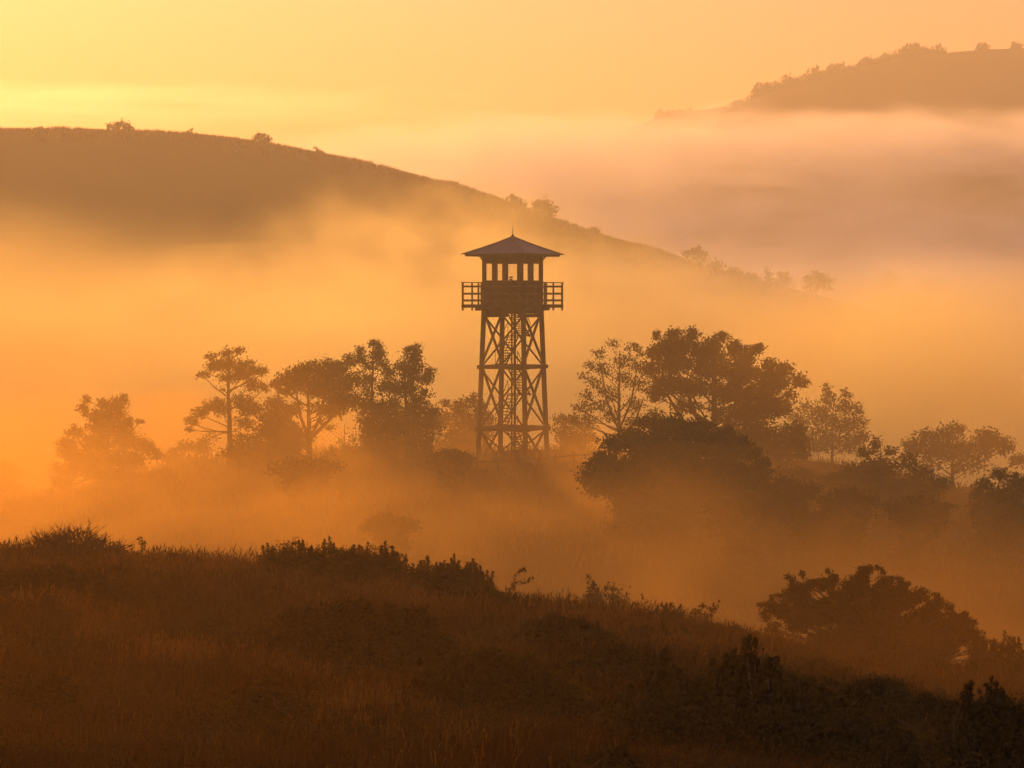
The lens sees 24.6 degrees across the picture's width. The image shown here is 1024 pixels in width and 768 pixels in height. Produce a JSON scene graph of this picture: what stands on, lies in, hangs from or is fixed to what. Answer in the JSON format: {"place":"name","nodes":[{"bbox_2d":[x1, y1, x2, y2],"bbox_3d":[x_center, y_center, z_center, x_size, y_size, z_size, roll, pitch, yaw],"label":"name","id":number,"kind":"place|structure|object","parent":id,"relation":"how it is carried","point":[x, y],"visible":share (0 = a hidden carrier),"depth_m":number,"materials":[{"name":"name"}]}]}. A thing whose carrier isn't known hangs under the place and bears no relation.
{"place":"outdoors","nodes":[
{"label":"outdoors","id":0,"kind":"place"},
{"bbox_2d":[0,125,1023,500],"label":"hill","id":1,"kind":"structure","parent":0,"point":[144,273],"depth_m":370.50,"materials":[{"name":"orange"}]},
{"bbox_2d":[105,117,135,130],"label":"bush","id":2,"kind":"object","parent":1,"relation":"on","point":[117,125],"visible":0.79,"depth_m":448.55,"materials":[{"name":"green plant"}]},
{"bbox_2d":[252,133,272,143],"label":"bush","id":3,"kind":"object","parent":1,"relation":"on","point":[260,137],"visible":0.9,"depth_m":448.13,"materials":[{"name":"green plant"}]},
{"bbox_2d":[505,193,527,208],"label":"bush","id":4,"kind":"object","parent":1,"relation":"on","point":[515,198],"visible":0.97,"depth_m":444.38,"materials":[{"name":"green plant"}]},
{"bbox_2d":[529,196,558,218],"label":"bush","id":5,"kind":"object","parent":1,"relation":"on","point":[541,207],"visible":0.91,"depth_m":444.29,"materials":[{"name":"green plant"}]},
{"bbox_2d":[586,226,602,234],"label":"bush","id":6,"kind":"object","parent":1,"relation":"on","point":[592,230],"visible":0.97,"depth_m":442.91,"materials":[{"name":"green plant"}]},
{"bbox_2d":[681,245,709,265],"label":"tree","id":7,"kind":"object","parent":1,"relation":"on","point":[697,253],"visible":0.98,"depth_m":442.46,"materials":[{"name":"green plant"}]},
{"bbox_2d":[705,257,726,270],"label":"bush","id":8,"kind":"object","parent":1,"relation":"on","point":[714,265],"visible":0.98,"depth_m":442.77,"materials":[{"name":"green plant"}]},
{"bbox_2d":[726,266,746,276],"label":"bush","id":9,"kind":"object","parent":1,"relation":"on","point":[733,271],"visible":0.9,"depth_m":442.87,"materials":[{"name":"green plant"}]},
{"bbox_2d":[745,271,761,282],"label":"bush","id":10,"kind":"object","parent":1,"relation":"on","point":[752,276],"visible":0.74,"depth_m":443.00,"materials":[{"name":"green plant"}]},
{"bbox_2d":[762,266,775,291],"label":"tree","id":11,"kind":"object","parent":1,"relation":"on","point":[768,279],"visible":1,"depth_m":429.25,"materials":[{"name":"green plant"}]},
{"bbox_2d":[771,270,796,296],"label":"tree","id":12,"kind":"object","parent":1,"relation":"on","point":[782,282],"visible":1,"depth_m":429.15,"materials":[{"name":"green plant"}]},
{"bbox_2d":[801,270,838,303],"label":"tree","id":13,"kind":"object","parent":1,"relation":"on","point":[821,281],"visible":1,"depth_m":429.10,"materials":[{"name":"green plant"}]},
{"bbox_2d":[0,442,1023,767],"bbox_3d":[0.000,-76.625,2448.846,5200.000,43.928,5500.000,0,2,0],"label":"ground","id":14,"kind":"structure","parent":0,"point":[512,561],"depth_m":113.10,"materials":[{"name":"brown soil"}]},
{"bbox_2d":[0,456,32,498],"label":"tree","id":15,"kind":"object","parent":14,"relation":"on","point":[9,478],"visible":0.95,"depth_m":178.32,"materials":[{"name":"green plant"}]},
{"bbox_2d":[0,672,88,711],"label":"shrub","id":16,"kind":"object","parent":14,"relation":"on","point":[57,685],"visible":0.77,"depth_m":19.40,"materials":[{"name":"green plant"}]},
{"bbox_2d":[0,589,97,625],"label":"shrub","id":17,"kind":"object","parent":14,"relation":"on","point":[43,606],"visible":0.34,"depth_m":26.83,"materials":[{"name":"green plant"}]},
{"bbox_2d":[0,563,145,609],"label":"shrub","id":18,"kind":"object","parent":14,"relation":"on","point":[59,577],"visible":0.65,"depth_m":29.90,"materials":[{"name":"green plant"}]},
{"bbox_2d":[24,519,134,562],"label":"shrub","id":19,"kind":"object","parent":14,"relation":"on","point":[67,538],"visible":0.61,"depth_m":38.94,"materials":[{"name":"green plant"}]},
{"bbox_2d":[42,393,164,496],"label":"tree","id":20,"kind":"object","parent":14,"relation":"on","point":[100,465],"visible":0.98,"depth_m":149.76,"materials":[{"name":"green plant"}]},
{"bbox_2d":[76,561,153,580],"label":"shrub","id":21,"kind":"object","parent":14,"relation":"on","point":[116,568],"visible":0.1,"depth_m":34.89,"materials":[{"name":"green plant"}]},
{"bbox_2d":[136,536,146,555],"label":"plant","id":22,"kind":"object","parent":14,"relation":"on","point":[143,543],"visible":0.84,"depth_m":39.32,"materials":[{"name":"green plant"}]},
{"bbox_2d":[156,436,214,465],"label":"bush","id":23,"kind":"object","parent":14,"relation":"on","point":[202,447],"visible":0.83,"depth_m":158.26,"materials":[{"name":"green plant"}]},
{"bbox_2d":[182,345,271,468],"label":"pine tree","id":24,"kind":"object","parent":14,"relation":"on","point":[239,369],"visible":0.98,"depth_m":150.00,"materials":[{"name":"green plant"}]},
{"bbox_2d":[215,433,295,470],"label":"bush","id":25,"kind":"object","parent":14,"relation":"on","point":[245,455],"visible":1,"depth_m":145.85,"materials":[{"name":"green plant"}]},
{"bbox_2d":[200,674,335,729],"bbox_3d":[-2.142,2.836,19.721,1.385,0.779,1.837,0,2,7],"label":"shrub","id":26,"kind":"object","parent":14,"relation":"on","point":[264,694],"visible":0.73,"depth_m":19.59,"materials":[{"name":"green plant"}]},
{"bbox_2d":[248,393,318,466],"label":"bush","id":27,"kind":"object","parent":14,"relation":"on","point":[277,427],"visible":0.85,"depth_m":146.70,"materials":[{"name":"green plant"}]},
{"bbox_2d":[263,452,346,501],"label":"bush","id":28,"kind":"object","parent":14,"relation":"on","point":[303,473],"visible":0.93,"depth_m":132.00,"materials":[{"name":"green plant"}]},
{"bbox_2d":[267,357,364,461],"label":"pine tree","id":29,"kind":"object","parent":14,"relation":"on","point":[329,378],"visible":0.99,"depth_m":148.12,"materials":[{"name":"green plant"}]},
{"bbox_2d":[253,536,418,594],"bbox_3d":[-2.842,3.127,38.109,2.982,1.348,1.820,0,2,0],"label":"shrub","id":30,"kind":"object","parent":14,"relation":"on","point":[384,562],"visible":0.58,"depth_m":37.85,"materials":[{"name":"green plant"}]},
{"bbox_2d":[314,415,376,466],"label":"bush","id":31,"kind":"object","parent":14,"relation":"on","point":[349,449],"visible":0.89,"depth_m":146.92,"materials":[{"name":"green plant"}]},
{"bbox_2d":[236,590,464,665],"bbox_3d":[-1.672,2.878,25.580,2.616,1.279,1.858,0,2,0],"label":"shrub","id":32,"kind":"object","parent":14,"relation":"on","point":[358,622],"visible":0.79,"depth_m":25.16,"materials":[{"name":"green plant"}]},
{"bbox_2d":[341,338,389,460],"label":"tree","id":33,"kind":"object","parent":14,"relation":"on","point":[377,353],"visible":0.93,"depth_m":153.95,"materials":[{"name":"green plant"}]},
{"bbox_2d":[344,392,427,466],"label":"bush","id":34,"kind":"object","parent":14,"relation":"on","point":[382,430],"visible":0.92,"depth_m":146.69,"materials":[{"name":"green plant"}]},
{"bbox_2d":[356,509,423,567],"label":"bush","id":35,"kind":"object","parent":14,"relation":"on","point":[394,530],"visible":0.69,"depth_m":112.08,"materials":[{"name":"green plant"}]},
{"bbox_2d":[372,342,437,412],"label":"tree","id":36,"kind":"object","parent":14,"relation":"on","point":[411,372],"visible":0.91,"depth_m":151.11,"materials":[{"name":"green plant"}]},
{"bbox_2d":[388,396,447,463],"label":"bush","id":37,"kind":"object","parent":14,"relation":"on","point":[413,439],"visible":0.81,"depth_m":148.01,"materials":[{"name":"green plant"}]},
{"bbox_2d":[421,445,476,488],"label":"bush","id":38,"kind":"object","parent":14,"relation":"on","point":[451,465],"visible":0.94,"depth_m":135.86,"materials":[{"name":"green plant"}]},
{"bbox_2d":[403,553,506,597],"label":"shrub","id":39,"kind":"object","parent":14,"relation":"on","point":[440,574],"visible":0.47,"depth_m":38.60,"materials":[{"name":"green plant"}]},
{"bbox_2d":[425,390,497,451],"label":"bush","id":40,"kind":"object","parent":14,"relation":"on","point":[467,423],"visible":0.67,"depth_m":169.85,"materials":[{"name":"green plant"}]},
{"bbox_2d":[428,584,541,613],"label":"shrub","id":41,"kind":"object","parent":14,"relation":"on","point":[461,590],"visible":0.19,"depth_m":36.52,"materials":[{"name":"green plant"}]},
{"bbox_2d":[391,639,599,706],"bbox_3d":[-0.099,2.774,21.600,2.082,0.966,1.601,0,2,0],"label":"shrub","id":42,"kind":"object","parent":14,"relation":"on","point":[507,670],"visible":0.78,"depth_m":21.30,"materials":[{"name":"green plant"}]},
{"bbox_2d":[390,451,616,474],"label":"fence","id":43,"kind":"object","parent":14,"relation":"on","point":[497,460],"visible":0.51,"depth_m":143.91,"materials":[{"name":"brown wood"}]},
{"bbox_2d":[0,536,1023,767],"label":"grass","id":44,"kind":"structure","parent":14,"relation":"on","point":[888,664],"depth_m":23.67,"materials":[{"name":"brown plant"}]},
{"bbox_2d":[461,228,563,467],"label":"watchtower","id":45,"kind":"structure","parent":14,"relation":"on","point":[503,298],"depth_m":149.22,"materials":[{"name":"metal"}]},
{"bbox_2d":[507,567,533,594],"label":"plant","id":46,"kind":"object","parent":14,"relation":"on","point":[516,582],"visible":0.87,"depth_m":38.62,"materials":[{"name":"green plant"}]},
{"bbox_2d":[498,610,621,652],"bbox_3d":[0.597,3.350,30.112,1.754,0.924,1.266,0,2,0],"label":"shrub","id":47,"kind":"object","parent":14,"relation":"on","point":[580,626],"visible":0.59,"depth_m":29.94,"materials":[{"name":"green plant"}]},
{"bbox_2d":[548,411,601,450],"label":"bush","id":48,"kind":"object","parent":14,"relation":"on","point":[564,437],"visible":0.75,"depth_m":171.96,"materials":[{"name":"green plant"}]},
{"bbox_2d":[562,338,665,459],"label":"tree","id":49,"kind":"object","parent":14,"relation":"on","point":[617,422],"visible":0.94,"depth_m":152.00,"materials":[{"name":"green plant"}]},
{"bbox_2d":[579,574,648,608],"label":"bush","id":50,"kind":"object","parent":14,"relation":"on","point":[597,595],"visible":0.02,"depth_m":64.21,"materials":[{"name":"green plant"}]},
{"bbox_2d":[549,743,685,767],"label":"shrub","id":51,"kind":"object","parent":14,"relation":"on","point":[609,757],"visible":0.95,"depth_m":16.45,"materials":[{"name":"green plant"}]},
{"bbox_2d":[555,642,691,683],"bbox_3d":[1.235,3.248,26.133,1.653,0.785,1.327,0,2,0],"label":"shrub","id":52,"kind":"object","parent":14,"relation":"on","point":[624,656],"visible":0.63,"depth_m":25.93,"materials":[{"name":"green plant"}]},
{"bbox_2d":[645,602,704,628],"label":"shrub","id":53,"kind":"object","parent":14,"relation":"on","point":[667,613],"visible":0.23,"depth_m":39.13,"materials":[{"name":"green plant"}]},
{"bbox_2d":[571,410,781,545],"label":"bush","id":54,"kind":"object","parent":14,"relation":"on","point":[667,494],"visible":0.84,"depth_m":119.07,"materials":[{"name":"green plant"}]},
{"bbox_2d":[689,600,719,629],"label":"plant","id":55,"kind":"object","parent":14,"relation":"on","point":[703,606],"visible":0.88,"depth_m":38.97,"materials":[{"name":"green plant"}]},
{"bbox_2d":[685,659,751,688],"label":"shrub","id":56,"kind":"object","parent":14,"relation":"on","point":[703,676],"depth_m":24.52,"materials":[{"name":"green plant"}]},
{"bbox_2d":[637,324,813,466],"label":"oak tree","id":57,"kind":"object","parent":14,"relation":"on","point":[673,350],"visible":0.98,"depth_m":147.80,"materials":[{"name":"green plant"}]},
{"bbox_2d":[680,617,789,649],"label":"shrub","id":58,"kind":"object","parent":14,"relation":"on","point":[728,628],"visible":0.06,"depth_m":38.11,"materials":[{"name":"green plant"}]},
{"bbox_2d":[596,634,933,757],"bbox_3d":[2.155,2.754,19.037,2.937,1.451,2.169,0,2,0],"label":"shrub","id":59,"kind":"object","parent":14,"relation":"on","point":[771,709],"visible":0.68,"depth_m":18.72,"materials":[{"name":"green plant"}]},
{"bbox_2d":[737,648,812,680],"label":"shrub","id":60,"kind":"object","parent":14,"relation":"on","point":[763,660],"visible":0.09,"depth_m":27.69,"materials":[{"name":"green plant"}]},
{"bbox_2d":[745,472,825,551],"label":"bush","id":61,"kind":"object","parent":14,"relation":"on","point":[787,494],"visible":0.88,"depth_m":117.98,"materials":[{"name":"green plant"}]},
{"bbox_2d":[767,464,838,499],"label":"bush","id":62,"kind":"object","parent":14,"relation":"on","point":[801,476],"visible":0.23,"depth_m":135.51,"materials":[{"name":"green plant"}]},
{"bbox_2d":[781,669,861,703],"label":"shrub","id":63,"kind":"object","parent":14,"relation":"on","point":[809,684],"visible":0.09,"depth_m":24.57,"materials":[{"name":"green plant"}]},
{"bbox_2d":[779,504,868,592],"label":"bush","id":64,"kind":"object","parent":14,"relation":"on","point":[818,533],"visible":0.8,"depth_m":108.15,"materials":[{"name":"green plant"}]},
{"bbox_2d":[787,383,870,461],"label":"tree","id":65,"kind":"object","parent":14,"relation":"on","point":[824,441],"visible":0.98,"depth_m":201.97,"materials":[{"name":"green plant"}]},
{"bbox_2d":[818,674,862,691],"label":"shrub","id":66,"kind":"object","parent":14,"relation":"on","point":[833,684],"visible":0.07,"depth_m":27.41,"materials":[{"name":"green plant"}]},
{"bbox_2d":[812,481,882,563],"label":"bush","id":67,"kind":"object","parent":14,"relation":"on","point":[859,505],"visible":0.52,"depth_m":115.74,"materials":[{"name":"green plant"}]},
{"bbox_2d":[756,563,988,676],"bbox_3d":[7.070,4.849,46.355,4.521,2.727,4.625,0,2,0],"label":"shrub","id":68,"kind":"object","parent":14,"relation":"on","point":[854,610],"visible":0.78,"depth_m":45.66,"materials":[{"name":"green plant"}]},
{"bbox_2d":[826,666,934,711],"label":"shrub","id":69,"kind":"object","parent":14,"relation":"on","point":[887,687],"visible":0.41,"depth_m":25.02,"materials":[{"name":"green plant"}]},
{"bbox_2d":[824,434,958,524],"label":"bush","id":70,"kind":"object","parent":14,"relation":"on","point":[875,471],"visible":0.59,"depth_m":128.01,"materials":[{"name":"green plant"}]},
{"bbox_2d":[854,674,934,691],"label":"shrub","id":71,"kind":"object","parent":14,"relation":"on","point":[895,676],"visible":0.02,"depth_m":30.60,"materials":[{"name":"green plant"}]},
{"bbox_2d":[886,668,947,687],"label":"shrub","id":72,"kind":"object","parent":14,"relation":"on","point":[918,676],"visible":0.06,"depth_m":35.88,"materials":[{"name":"green plant"}]},
{"bbox_2d":[879,491,960,571],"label":"bush","id":73,"kind":"object","parent":14,"relation":"on","point":[919,525],"visible":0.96,"depth_m":113.83,"materials":[{"name":"green plant"}]},
{"bbox_2d":[882,689,962,733],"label":"shrub","id":74,"kind":"object","parent":14,"relation":"on","point":[935,704],"visible":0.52,"depth_m":23.39,"materials":[{"name":"green plant"}]},
{"bbox_2d":[897,419,1023,488],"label":"tree","id":75,"kind":"object","parent":14,"relation":"on","point":[952,451],"visible":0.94,"depth_m":190.58,"materials":[{"name":"green plant"}]},
{"bbox_2d":[920,676,1023,767],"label":"shrub","id":76,"kind":"object","parent":14,"relation":"on","point":[982,727],"visible":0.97,"depth_m":17.47,"materials":[{"name":"green plant"}]},
{"bbox_2d":[959,466,1023,568],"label":"bush","id":77,"kind":"object","parent":14,"relation":"on","point":[998,530],"visible":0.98,"depth_m":117.82,"materials":[{"name":"green plant"}]},
{"bbox_2d":[959,631,1023,686],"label":"shrub","id":78,"kind":"object","parent":14,"relation":"on","point":[1011,661],"visible":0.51,"depth_m":41.09,"materials":[{"name":"green plant"}]},
{"bbox_2d":[0,0,1023,176],"label":"sky","id":79,"kind":"structure","parent":0,"point":[430,88],"materials":[{"name":"orange"}]},
{"bbox_2d":[429,107,725,238],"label":"hill","id":80,"kind":"structure","parent":0,"point":[619,186],"depth_m":1229.96,"materials":[{"name":"orange"}]},
{"bbox_2d":[653,108,666,118],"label":"tree","id":81,"kind":"object","parent":80,"relation":"on","point":[660,115],"visible":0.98,"depth_m":1294.80,"materials":[{"name":"green plant"}]},
{"bbox_2d":[665,110,676,115],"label":"tree","id":82,"kind":"object","parent":80,"relation":"on","point":[671,113],"visible":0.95,"depth_m":1294.57,"materials":[{"name":"green plant"}]},
{"bbox_2d":[623,48,1023,388],"bbox_3d":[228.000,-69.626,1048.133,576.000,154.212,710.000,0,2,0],"label":"hill","id":83,"kind":"structure","parent":0,"point":[909,172],"depth_m":867.67,"materials":[{"name":"orange"}]},
{"bbox_2d":[716,104,732,116],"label":"tree","id":84,"kind":"object","parent":83,"relation":"on","point":[723,111],"visible":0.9,"depth_m":995.08,"materials":[{"name":"green plant"}]},
{"bbox_2d":[724,102,737,112],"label":"tree","id":85,"kind":"object","parent":83,"relation":"on","point":[731,107],"visible":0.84,"depth_m":995.13,"materials":[{"name":"green plant"}]},
{"bbox_2d":[732,99,745,108],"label":"tree","id":86,"kind":"object","parent":83,"relation":"on","point":[737,102],"visible":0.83,"depth_m":994.68,"materials":[{"name":"green plant"}]},
{"bbox_2d":[744,94,754,103],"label":"tree","id":87,"kind":"object","parent":83,"relation":"on","point":[749,100],"visible":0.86,"depth_m":995.63,"materials":[{"name":"green plant"}]},
{"bbox_2d":[750,82,779,95],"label":"tree","id":88,"kind":"object","parent":83,"relation":"on","point":[756,89],"visible":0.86,"depth_m":994.15,"materials":[{"name":"green plant"}]},
{"bbox_2d":[771,78,787,90],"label":"tree","id":89,"kind":"object","parent":83,"relation":"on","point":[777,86],"visible":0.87,"depth_m":994.46,"materials":[{"name":"green plant"}]},
{"bbox_2d":[780,72,803,87],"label":"tree","id":90,"kind":"object","parent":83,"relation":"on","point":[788,80],"visible":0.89,"depth_m":994.12,"materials":[{"name":"green plant"}]},
{"bbox_2d":[802,64,822,82],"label":"tree","id":91,"kind":"object","parent":83,"relation":"on","point":[812,76],"visible":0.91,"depth_m":993.96,"materials":[{"name":"green plant"}]},
{"bbox_2d":[811,67,825,79],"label":"tree","id":92,"kind":"object","parent":83,"relation":"on","point":[816,72],"visible":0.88,"depth_m":994.27,"materials":[{"name":"green plant"}]},
{"bbox_2d":[826,63,847,76],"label":"tree","id":93,"kind":"object","parent":83,"relation":"on","point":[835,66],"visible":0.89,"depth_m":993.98,"materials":[{"name":"green plant"}]},
{"bbox_2d":[836,61,848,74],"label":"tree","id":94,"kind":"object","parent":83,"relation":"on","point":[842,64],"visible":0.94,"depth_m":994.61,"materials":[{"name":"green plant"}]},
{"bbox_2d":[858,59,868,67],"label":"tree","id":95,"kind":"object","parent":83,"relation":"on","point":[860,63],"visible":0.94,"depth_m":994.40,"materials":[{"name":"green plant"}]},
{"bbox_2d":[863,54,880,66],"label":"tree","id":96,"kind":"object","parent":83,"relation":"on","point":[873,61],"visible":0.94,"depth_m":993.75,"materials":[{"name":"green plant"}]},
{"bbox_2d":[881,50,896,62],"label":"tree","id":97,"kind":"object","parent":83,"relation":"on","point":[888,56],"visible":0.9,"depth_m":994.18,"materials":[{"name":"green plant"}]},
{"bbox_2d":[890,47,905,59],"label":"tree","id":98,"kind":"object","parent":83,"relation":"on","point":[898,55],"visible":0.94,"depth_m":993.95,"materials":[{"name":"green plant"}]},
{"bbox_2d":[902,42,925,57],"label":"tree","id":99,"kind":"object","parent":83,"relation":"on","point":[917,48],"visible":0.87,"depth_m":993.50,"materials":[{"name":"green plant"}]},
{"bbox_2d":[921,44,932,54],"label":"tree","id":100,"kind":"object","parent":83,"relation":"on","point":[926,51],"visible":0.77,"depth_m":994.30,"materials":[{"name":"green plant"}]},
{"bbox_2d":[930,43,946,53],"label":"tree","id":101,"kind":"object","parent":83,"relation":"on","point":[937,50],"visible":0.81,"depth_m":994.64,"materials":[{"name":"green plant"}]},
{"bbox_2d":[975,42,990,49],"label":"tree","id":102,"kind":"object","parent":83,"relation":"on","point":[981,46],"visible":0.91,"depth_m":994.65,"materials":[{"name":"green plant"}]},
{"bbox_2d":[1009,39,1022,48],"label":"tree","id":103,"kind":"object","parent":83,"relation":"on","point":[1014,45],"visible":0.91,"depth_m":994.30,"materials":[{"name":"green plant"}]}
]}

